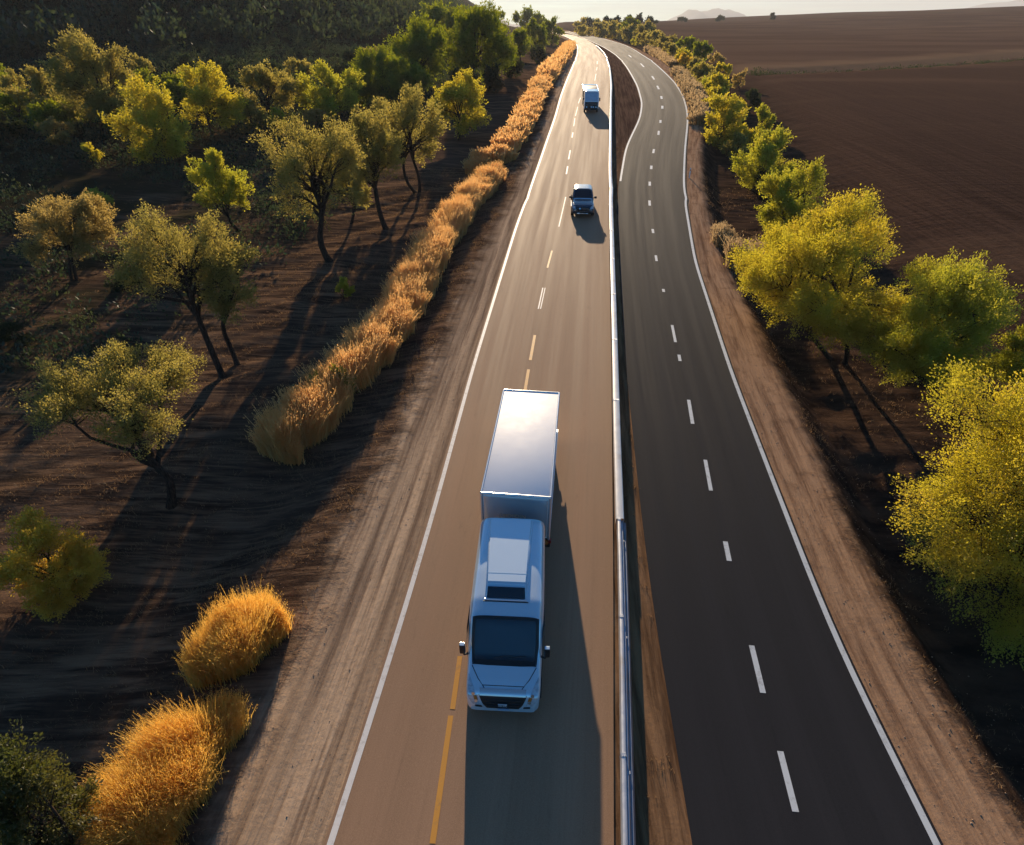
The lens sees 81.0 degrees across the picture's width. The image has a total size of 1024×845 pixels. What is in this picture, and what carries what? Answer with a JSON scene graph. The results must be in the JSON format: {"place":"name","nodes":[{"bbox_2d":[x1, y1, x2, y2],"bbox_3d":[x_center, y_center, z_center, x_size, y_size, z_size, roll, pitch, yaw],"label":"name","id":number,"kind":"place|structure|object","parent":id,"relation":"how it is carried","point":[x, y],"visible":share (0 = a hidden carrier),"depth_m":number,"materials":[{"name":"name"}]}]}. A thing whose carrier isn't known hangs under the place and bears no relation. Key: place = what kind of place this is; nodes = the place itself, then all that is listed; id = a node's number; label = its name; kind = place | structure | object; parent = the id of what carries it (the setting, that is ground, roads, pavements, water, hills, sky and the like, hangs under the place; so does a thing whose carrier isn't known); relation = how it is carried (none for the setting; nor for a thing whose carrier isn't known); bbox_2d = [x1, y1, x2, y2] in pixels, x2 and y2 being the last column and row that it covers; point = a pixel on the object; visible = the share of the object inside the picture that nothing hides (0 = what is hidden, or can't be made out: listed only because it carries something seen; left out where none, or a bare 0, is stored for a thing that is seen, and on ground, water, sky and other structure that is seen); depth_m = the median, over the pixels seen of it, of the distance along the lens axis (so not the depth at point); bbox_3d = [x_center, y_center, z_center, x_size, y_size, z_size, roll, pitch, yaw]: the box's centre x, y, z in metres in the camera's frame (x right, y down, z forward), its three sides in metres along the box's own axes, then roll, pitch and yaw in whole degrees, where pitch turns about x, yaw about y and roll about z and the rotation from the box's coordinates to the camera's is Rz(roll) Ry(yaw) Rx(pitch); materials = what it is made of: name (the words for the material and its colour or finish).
{"place":"outdoors","nodes":[
{"label":"outdoors","id":0,"kind":"place"},
{"bbox_2d":[324,31,613,844],"bbox_3d":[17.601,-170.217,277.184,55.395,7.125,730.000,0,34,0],"label":"road","id":1,"kind":"structure","parent":0,"point":[543,774],"depth_m":20.82,"materials":[{"name":"grey asphalt"}]},
{"bbox_2d":[327,35,577,844],"bbox_3d":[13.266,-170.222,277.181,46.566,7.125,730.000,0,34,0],"label":"edge line","id":2,"kind":"object","parent":1,"relation":"on","point":[342,806],"visible":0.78,"depth_m":21.18,"materials":[{"name":"white paint"}]},
{"bbox_2d":[430,251,552,843],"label":"lane marking","id":3,"kind":"object","parent":1,"relation":"on","point":[443,765],"visible":0.94,"depth_m":16.80,"materials":[{"name":"yellow paint"}]},
{"bbox_2d":[459,389,559,711],"bbox_3d":[0.255,3.604,21.702,2.990,3.118,12.915,2,36,2],"label":"lorry","id":4,"kind":"object","parent":1,"relation":"on","point":[506,626],"visible":1,"depth_m":18.91,"materials":[{"name":"silver metal"}]},
{"bbox_2d":[569,184,596,214],"bbox_3d":[6.420,-20.391,54.591,2.460,1.891,5.580,3,37,4],"label":"pickup truck","id":5,"kind":"object","parent":1,"relation":"on","point":[582,199],"visible":1,"depth_m":53.48,"materials":[{"name":"blue paint"}]},
{"bbox_2d":[582,84,599,111],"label":"box lorry","id":6,"kind":"object","parent":1,"relation":"on","point":[590,96],"visible":1,"depth_m":92.69,"materials":[{"name":"white paint"}]},
{"bbox_2d":[0,0,1023,844],"bbox_3d":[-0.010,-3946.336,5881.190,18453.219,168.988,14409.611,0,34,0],"label":"ground","id":7,"kind":"structure","parent":0,"point":[934,154],"depth_m":29.24,"materials":[{"name":"brown soil"}]},
{"bbox_2d":[0,109,30,144],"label":"bush","id":8,"kind":"object","parent":7,"relation":"on","point":[11,129],"visible":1,"depth_m":69.87,"materials":[{"name":"green plant"}]},
{"bbox_2d":[0,66,31,94],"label":"tree","id":9,"kind":"object","parent":7,"relation":"on","point":[6,80],"visible":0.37,"depth_m":84.80,"materials":[{"name":"green plant"}]},
{"bbox_2d":[0,318,33,345],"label":"bush","id":10,"kind":"object","parent":7,"relation":"on","point":[7,329],"visible":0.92,"depth_m":36.28,"materials":[{"name":"green plant"}]},
{"bbox_2d":[0,84,35,121],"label":"tree","id":11,"kind":"object","parent":7,"relation":"on","point":[6,101],"visible":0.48,"depth_m":79.01,"materials":[{"name":"green plant"}]},
{"bbox_2d":[0,64,74,113],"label":"slope tree","id":12,"kind":"object","parent":7,"relation":"on","point":[37,79],"visible":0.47,"depth_m":76.99,"materials":[{"name":"green plant"}]},
{"bbox_2d":[26,97,61,135],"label":"tree","id":13,"kind":"object","parent":7,"relation":"on","point":[40,112],"visible":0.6,"depth_m":74.41,"materials":[{"name":"green plant"}]},
{"bbox_2d":[34,115,75,144],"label":"bush","id":14,"kind":"object","parent":7,"relation":"on","point":[52,124],"visible":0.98,"depth_m":71.58,"materials":[{"name":"green plant"}]},
{"bbox_2d":[38,103,73,131],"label":"tree","id":15,"kind":"object","parent":7,"relation":"on","point":[58,111],"visible":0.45,"depth_m":75.20,"materials":[{"name":"green plant"}]},
{"bbox_2d":[0,504,113,622],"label":"bush","id":16,"kind":"object","parent":7,"relation":"on","point":[74,565],"visible":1,"depth_m":20.90,"materials":[{"name":"green plant"}]},
{"bbox_2d":[0,718,116,844],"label":"bush","id":17,"kind":"object","parent":7,"relation":"on","point":[27,788],"visible":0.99,"depth_m":12.85,"materials":[{"name":"green plant"}]},
{"bbox_2d":[6,188,118,280],"bbox_3d":[-31.609,-12.989,42.608,7.107,6.604,7.366,0,34,0],"label":"shrubby tree","id":18,"kind":"object","parent":7,"relation":"on","point":[85,211],"visible":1,"depth_m":41.28,"materials":[{"name":"green plant"}]},
{"bbox_2d":[35,23,145,132],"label":"slope tree","id":19,"kind":"object","parent":7,"relation":"on","point":[74,80],"visible":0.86,"depth_m":74.01,"materials":[{"name":"green plant"}]},
{"bbox_2d":[79,142,104,162],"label":"bush","id":20,"kind":"object","parent":7,"relation":"on","point":[88,148],"visible":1,"depth_m":66.97,"materials":[{"name":"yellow plant"}]},
{"bbox_2d":[6,336,209,509],"bbox_3d":[-14.967,0.585,23.904,6.686,7.813,6.962,0,34,0],"label":"leaning tree","id":21,"kind":"object","parent":7,"relation":"on","point":[65,396],"visible":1,"depth_m":22.39,"materials":[{"name":"green plant"}]},
{"bbox_2d":[103,272,135,292],"bbox_3d":[-27.850,-9.820,42.600,2.459,1.549,2.033,27,43,34],"label":"bush","id":22,"kind":"object","parent":7,"relation":"on","point":[113,285],"visible":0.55,"depth_m":42.25,"materials":[{"name":"green plant"}]},
{"bbox_2d":[125,53,155,72],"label":"tree","id":23,"kind":"object","parent":7,"relation":"on","point":[142,62],"visible":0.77,"depth_m":103.05,"materials":[{"name":"green plant"}]},
{"bbox_2d":[129,66,159,88],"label":"tree","id":24,"kind":"object","parent":7,"relation":"on","point":[144,74],"visible":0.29,"depth_m":92.97,"materials":[{"name":"green plant"}]},
{"bbox_2d":[97,71,193,165],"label":"slope tree","id":25,"kind":"object","parent":7,"relation":"on","point":[173,129],"visible":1,"depth_m":66.76,"materials":[{"name":"green plant"}]},
{"bbox_2d":[67,683,255,844],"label":"reed clump","id":26,"kind":"object","parent":7,"relation":"on","point":[162,775],"visible":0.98,"depth_m":15.03,"materials":[{"name":"orange plant"}]},
{"bbox_2d":[164,79,188,106],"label":"tree","id":27,"kind":"object","parent":7,"relation":"on","point":[175,87],"visible":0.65,"depth_m":89.95,"materials":[{"name":"green plant"}]},
{"bbox_2d":[104,198,255,378],"bbox_3d":[-17.204,-6.715,31.887,6.904,10.376,5.585,-28,43,-35],"label":"slope tree","id":28,"kind":"object","parent":7,"relation":"on","point":[188,272],"visible":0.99,"depth_m":30.28,"materials":[{"name":"green plant"}]},
{"bbox_2d":[169,52,195,71],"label":"tree","id":29,"kind":"object","parent":7,"relation":"on","point":[182,58],"visible":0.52,"depth_m":105.16,"materials":[{"name":"green plant"}]},
{"bbox_2d":[177,56,248,134],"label":"slope tree","id":30,"kind":"object","parent":7,"relation":"on","point":[224,105],"visible":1,"depth_m":76.24,"materials":[{"name":"green plant"}]},
{"bbox_2d":[183,147,255,230],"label":"slope tree","id":31,"kind":"object","parent":7,"relation":"on","point":[221,187],"visible":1,"depth_m":49.99,"materials":[{"name":"green plant"}]},
{"bbox_2d":[213,59,239,81],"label":"tree","id":32,"kind":"object","parent":7,"relation":"on","point":[226,67],"visible":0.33,"depth_m":103.33,"materials":[{"name":"green plant"}]},
{"bbox_2d":[193,241,261,365],"bbox_3d":[-15.113,-6.237,33.363,3.239,7.716,4.100,0,34,0],"label":"slope tree","id":33,"kind":"object","parent":7,"relation":"on","point":[225,309],"visible":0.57,"depth_m":32.22,"materials":[{"name":"green plant"}]},
{"bbox_2d":[174,575,294,692],"bbox_3d":[-8.811,6.668,18.948,3.694,2.670,3.531,0,34,0],"label":"reed clump","id":34,"kind":"object","parent":7,"relation":"on","point":[234,638],"visible":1,"depth_m":18.54,"materials":[{"name":"orange plant"}]},
{"bbox_2d":[0,0,472,53],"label":"hill forest","id":35,"kind":"object","parent":7,"relation":"on","point":[403,12],"visible":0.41,"depth_m":137.27,"materials":[{"name":"green plant"}]},
{"bbox_2d":[223,75,250,97],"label":"tree","id":36,"kind":"object","parent":7,"relation":"on","point":[232,80],"visible":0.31,"depth_m":94.79,"materials":[{"name":"green plant"}]},
{"bbox_2d":[0,0,499,379],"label":"undergrowth","id":37,"kind":"object","parent":7,"relation":"on","point":[298,40],"visible":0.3,"depth_m":70.34,"materials":[{"name":"green plant"}]},
{"bbox_2d":[239,97,270,132],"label":"bush","id":38,"kind":"object","parent":7,"relation":"on","point":[250,111],"visible":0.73,"depth_m":82.56,"materials":[{"name":"green plant"}]},
{"bbox_2d":[232,57,303,119],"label":"slope tree","id":39,"kind":"object","parent":7,"relation":"on","point":[260,77],"visible":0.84,"depth_m":86.16,"materials":[{"name":"green plant"}]},
{"bbox_2d":[267,106,285,130],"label":"bush","id":40,"kind":"object","parent":7,"relation":"on","point":[276,112],"visible":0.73,"depth_m":83.06,"materials":[{"name":"green plant"}]},
{"bbox_2d":[281,57,313,80],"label":"tree","id":41,"kind":"object","parent":7,"relation":"on","point":[303,66],"visible":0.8,"depth_m":108.69,"materials":[{"name":"green plant"}]},
{"bbox_2d":[246,107,369,262],"bbox_3d":[-14.504,-17.334,45.033,7.922,11.216,8.243,29,43,36],"label":"slope tree","id":42,"kind":"object","parent":7,"relation":"on","point":[290,168],"visible":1,"depth_m":43.19,"materials":[{"name":"green plant"}]},
{"bbox_2d":[302,107,326,128],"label":"bush","id":43,"kind":"object","parent":7,"relation":"on","point":[314,115],"visible":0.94,"depth_m":85.22,"materials":[{"name":"green plant"}]},
{"bbox_2d":[294,58,366,121],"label":"slope tree","id":44,"kind":"object","parent":7,"relation":"on","point":[315,94],"visible":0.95,"depth_m":87.88,"materials":[{"name":"green plant"}]},
{"bbox_2d":[308,363,358,393],"bbox_3d":[-9.091,-2.044,31.069,2.284,2.729,2.200,10,35,15],"label":"bush","id":45,"kind":"object","parent":7,"relation":"on","point":[337,369],"visible":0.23,"depth_m":30.42,"materials":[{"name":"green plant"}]},
{"bbox_2d":[335,276,354,298],"bbox_3d":[-11.823,-9.325,42.279,1.497,1.812,1.334,26,42,33],"label":"bush","id":46,"kind":"object","parent":7,"relation":"on","point":[347,289],"visible":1,"depth_m":42.05,"materials":[{"name":"green plant"}]},
{"bbox_2d":[339,47,359,71],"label":"tree","id":47,"kind":"object","parent":7,"relation":"on","point":[348,55],"visible":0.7,"depth_m":126.94,"materials":[{"name":"green plant"}]},
{"bbox_2d":[333,157,373,223],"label":"slope tree","id":48,"kind":"object","parent":7,"relation":"on","point":[363,200],"visible":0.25,"depth_m":53.92,"materials":[{"name":"green plant"}]},
{"bbox_2d":[337,104,405,229],"bbox_3d":[-11.755,-21.466,51.228,5.512,10.372,5.443,-14,36,-20],"label":"slope tree","id":49,"kind":"object","parent":7,"relation":"on","point":[376,158],"visible":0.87,"depth_m":49.62,"materials":[{"name":"green plant"}]},
{"bbox_2d":[245,160,507,465],"bbox_3d":[-5.782,-12.901,45.679,5.648,5.018,48.020,6,34,8],"label":"reed hedge","id":50,"kind":"object","parent":7,"relation":"on","point":[308,415],"visible":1,"depth_m":33.40,"materials":[{"name":"orange plant"}]},
{"bbox_2d":[345,43,407,107],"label":"slope tree","id":51,"kind":"object","parent":7,"relation":"on","point":[386,68],"visible":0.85,"depth_m":98.15,"materials":[{"name":"green plant"}]},
{"bbox_2d":[370,80,450,192],"bbox_3d":[-10.153,-28.246,60.206,8.198,10.757,9.321,0,34,0],"label":"slope tree","id":52,"kind":"object","parent":7,"relation":"on","point":[409,116],"visible":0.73,"depth_m":59.15,"materials":[{"name":"green plant"}]},
{"bbox_2d":[392,61,432,102],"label":"roadside tree","id":53,"kind":"object","parent":7,"relation":"on","point":[415,75],"visible":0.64,"depth_m":100.83,"materials":[{"name":"green plant"}]},
{"bbox_2d":[383,11,448,91],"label":"domed tree","id":54,"kind":"object","parent":7,"relation":"on","point":[420,43],"visible":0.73,"depth_m":112.44,"materials":[{"name":"green plant"}]},
{"bbox_2d":[419,0,467,52],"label":"domed tree","id":55,"kind":"object","parent":7,"relation":"on","point":[438,13],"visible":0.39,"depth_m":180.55,"materials":[{"name":"green plant"}]},
{"bbox_2d":[428,65,491,140],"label":"slope tree","id":56,"kind":"object","parent":7,"relation":"on","point":[460,93],"visible":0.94,"depth_m":79.87,"materials":[{"name":"green plant"}]},
{"bbox_2d":[447,65,482,92],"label":"roadside tree","id":57,"kind":"object","parent":7,"relation":"on","point":[454,72],"visible":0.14,"depth_m":105.44,"materials":[{"name":"green plant"}]},
{"bbox_2d":[440,0,517,86],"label":"domed tree","id":58,"kind":"object","parent":7,"relation":"on","point":[498,48],"visible":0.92,"depth_m":118.62,"materials":[{"name":"green plant"}]},
{"bbox_2d":[461,142,519,175],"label":"reed clump","id":59,"kind":"object","parent":7,"relation":"on","point":[496,152],"visible":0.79,"depth_m":68.08,"materials":[{"name":"orange plant"}]},
{"bbox_2d":[482,63,504,93],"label":"roadside tree","id":60,"kind":"object","parent":7,"relation":"on","point":[492,81],"visible":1,"depth_m":114.23,"materials":[{"name":"green plant"}]},
{"bbox_2d":[501,60,523,77],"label":"roadside tree","id":61,"kind":"object","parent":7,"relation":"on","point":[516,69],"visible":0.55,"depth_m":136.36,"materials":[{"name":"green plant"}]},
{"bbox_2d":[490,73,553,151],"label":"reed hedge","id":62,"kind":"object","parent":7,"relation":"on","point":[518,129],"visible":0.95,"depth_m":84.01,"materials":[{"name":"orange plant"}]},
{"bbox_2d":[511,27,532,60],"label":"roadside tree","id":63,"kind":"object","parent":7,"relation":"on","point":[520,40],"visible":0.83,"depth_m":180.36,"materials":[{"name":"green plant"}]},
{"bbox_2d":[511,4,545,37],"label":"hill tree","id":64,"kind":"object","parent":7,"relation":"on","point":[527,15],"visible":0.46,"depth_m":415.52,"materials":[{"name":"green plant"}]},
{"bbox_2d":[523,17,550,49],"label":"roadside tree","id":65,"kind":"object","parent":7,"relation":"on","point":[534,29],"visible":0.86,"depth_m":233.52,"materials":[{"name":"green plant"}]},
{"bbox_2d":[528,43,546,63],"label":"roadside tree","id":66,"kind":"object","parent":7,"relation":"on","point":[538,54],"visible":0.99,"depth_m":175.94,"materials":[{"name":"green plant"}]},
{"bbox_2d":[544,16,564,44],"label":"roadside tree","id":67,"kind":"object","parent":7,"relation":"on","point":[554,36],"visible":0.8,"depth_m":297.59,"materials":[{"name":"green plant"}]},
{"bbox_2d":[536,39,576,81],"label":"reed hedge","id":68,"kind":"object","parent":7,"relation":"on","point":[554,65],"visible":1,"depth_m":142.45,"materials":[{"name":"orange plant"}]},
{"bbox_2d":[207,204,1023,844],"bbox_3d":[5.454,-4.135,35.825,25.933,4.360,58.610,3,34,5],"label":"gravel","id":69,"kind":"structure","parent":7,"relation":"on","point":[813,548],"depth_m":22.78,"materials":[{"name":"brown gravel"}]},
{"bbox_2d":[596,45,635,844],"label":"guardrail","id":70,"kind":"object","parent":7,"relation":"on","point":[627,800],"visible":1,"depth_m":20.04,"materials":[{"name":"metal"}]},
{"bbox_2d":[620,23,635,41],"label":"tree","id":71,"kind":"object","parent":7,"relation":"on","point":[628,33],"visible":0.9,"depth_m":350.82,"materials":[{"name":"green plant"}]},
{"bbox_2d":[643,45,686,67],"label":"dry grass strip","id":72,"kind":"object","parent":7,"relation":"on","point":[663,56],"visible":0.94,"depth_m":196.00,"materials":[{"name":"beige plant"}]},
{"bbox_2d":[657,32,679,47],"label":"bush","id":73,"kind":"object","parent":7,"relation":"on","point":[664,38],"visible":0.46,"depth_m":234.94,"materials":[{"name":"green plant"}]},
{"bbox_2d":[675,35,696,51],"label":"bush","id":74,"kind":"object","parent":7,"relation":"on","point":[688,41],"visible":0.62,"depth_m":203.51,"materials":[{"name":"green plant"}]},
{"bbox_2d":[669,65,714,132],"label":"dry grass strip","id":75,"kind":"object","parent":7,"relation":"on","point":[692,89],"visible":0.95,"depth_m":100.07,"materials":[{"name":"beige plant"}]},
{"bbox_2d":[692,39,713,60],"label":"bush","id":76,"kind":"object","parent":7,"relation":"on","point":[704,47],"visible":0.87,"depth_m":178.40,"materials":[{"name":"green plant"}]},
{"bbox_2d":[690,61,715,80],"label":"tree","id":77,"kind":"object","parent":7,"relation":"on","point":[702,67],"visible":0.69,"depth_m":134.34,"materials":[{"name":"green plant"}]},
{"bbox_2d":[704,72,732,96],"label":"bush","id":78,"kind":"object","parent":7,"relation":"on","point":[719,79],"visible":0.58,"depth_m":110.03,"materials":[{"name":"green plant"}]},
{"bbox_2d":[709,220,738,250],"bbox_3d":[17.521,-15.358,49.715,2.381,3.097,5.716,18,38,24],"label":"dry grass tuft","id":79,"kind":"object","parent":7,"relation":"on","point":[719,228],"visible":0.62,"depth_m":48.14,"materials":[{"name":"beige plant"}]},
{"bbox_2d":[715,61,732,77],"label":"tree","id":80,"kind":"object","parent":7,"relation":"on","point":[725,68],"visible":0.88,"depth_m":143.15,"materials":[{"name":"green plant"}]},
{"bbox_2d":[701,91,747,148],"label":"gully tree","id":81,"kind":"object","parent":7,"relation":"on","point":[726,129],"visible":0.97,"depth_m":79.05,"materials":[{"name":"green plant"}]},
{"bbox_2d":[719,132,748,161],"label":"tree","id":82,"kind":"object","parent":7,"relation":"on","point":[739,139],"visible":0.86,"depth_m":75.99,"materials":[{"name":"green plant"}]},
{"bbox_2d":[731,67,747,88],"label":"bush","id":83,"kind":"object","parent":7,"relation":"on","point":[736,79],"visible":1,"depth_m":124.74,"materials":[{"name":"brown plant"}]},
{"bbox_2d":[718,231,767,277],"bbox_3d":[18.289,-13.024,46.332,4.186,3.809,7.172,18,38,25],"label":"dry grass tuft","id":84,"kind":"object","parent":7,"relation":"on","point":[729,245],"visible":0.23,"depth_m":44.67,"materials":[{"name":"beige plant"}]},
{"bbox_2d":[745,88,761,113],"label":"bush","id":85,"kind":"object","parent":7,"relation":"on","point":[752,95],"visible":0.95,"depth_m":100.50,"materials":[{"name":"green plant"}]},
{"bbox_2d":[729,122,798,194],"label":"gully tree","id":86,"kind":"object","parent":7,"relation":"on","point":[765,149],"visible":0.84,"depth_m":61.93,"materials":[{"name":"green plant"}]},
{"bbox_2d":[755,102,776,131],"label":"bush","id":87,"kind":"object","parent":7,"relation":"on","point":[767,118],"visible":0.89,"depth_m":85.43,"materials":[{"name":"green plant"}]},
{"bbox_2d":[754,155,829,233],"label":"gully tree","id":88,"kind":"object","parent":7,"relation":"on","point":[784,202],"visible":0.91,"depth_m":51.28,"materials":[{"name":"green plant"}]},
{"bbox_2d":[722,183,917,364],"bbox_3d":[17.459,-8.023,34.219,9.909,10.634,10.199,-11,35,-16],"label":"gully tree","id":89,"kind":"object","parent":7,"relation":"on","point":[822,257],"visible":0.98,"depth_m":32.47,"materials":[{"name":"green plant"}]},
{"bbox_2d":[704,176,1023,824],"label":"dry grass","id":90,"kind":"structure","parent":7,"relation":"on","point":[994,766],"depth_m":29.40,"materials":[{"name":"brown plant"}]},
{"bbox_2d":[748,56,1023,75],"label":"field hedge","id":91,"kind":"object","parent":7,"relation":"on","point":[864,69],"visible":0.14,"depth_m":165.51,"materials":[{"name":"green plant"}]},
{"bbox_2d":[852,246,1023,408],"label":"gully tree","id":92,"kind":"object","parent":7,"relation":"on","point":[956,296],"visible":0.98,"depth_m":29.11,"materials":[{"name":"green plant"}]},
{"bbox_2d":[885,354,1023,669],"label":"gully tree","id":93,"kind":"object","parent":7,"relation":"on","point":[1000,453],"visible":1,"depth_m":19.28,"materials":[{"name":"green plant"}]},
{"bbox_2d":[982,323,1023,398],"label":"gully tree","id":94,"kind":"object","parent":7,"relation":"on","point":[1013,355],"visible":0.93,"depth_m":29.97,"materials":[{"name":"green plant"}]},
{"bbox_2d":[667,8,745,20],"bbox_3d":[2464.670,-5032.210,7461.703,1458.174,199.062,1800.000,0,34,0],"label":"mountain","id":95,"kind":"structure","parent":0,"point":[697,14],"depth_m":7162.88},
{"bbox_2d":[469,0,1013,23],"label":"sky","id":96,"kind":"structure","parent":0,"point":[567,10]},
{"bbox_2d":[565,31,943,844],"bbox_3d":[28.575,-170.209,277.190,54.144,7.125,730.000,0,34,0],"label":"road","id":97,"kind":"structure","parent":0,"point":[717,613],"depth_m":21.03,"materials":[{"name":"grey asphalt"}]},
{"bbox_2d":[579,36,641,180],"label":"edge line","id":98,"kind":"object","parent":97,"relation":"on","point":[637,121],"visible":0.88,"depth_m":88.25,"materials":[{"name":"white paint"}]},
{"bbox_2d":[629,55,798,811],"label":"lane marking","id":99,"kind":"object","parent":97,"relation":"on","point":[790,790],"visible":0.99,"depth_m":18.84,"materials":[{"name":"white paint"}]},
{"bbox_2d":[592,36,939,844],"bbox_3d":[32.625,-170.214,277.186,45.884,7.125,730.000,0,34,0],"label":"edge line","id":100,"kind":"object","parent":97,"relation":"on","point":[870,710],"visible":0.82,"depth_m":21.13,"materials":[{"name":"white paint"}]},
{"bbox_2d":[969,0,1023,7],"bbox_3d":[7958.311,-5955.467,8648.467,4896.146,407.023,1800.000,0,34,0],"label":"mountain","id":101,"kind":"structure","parent":0,"point":[1010,3],"depth_m":8514.30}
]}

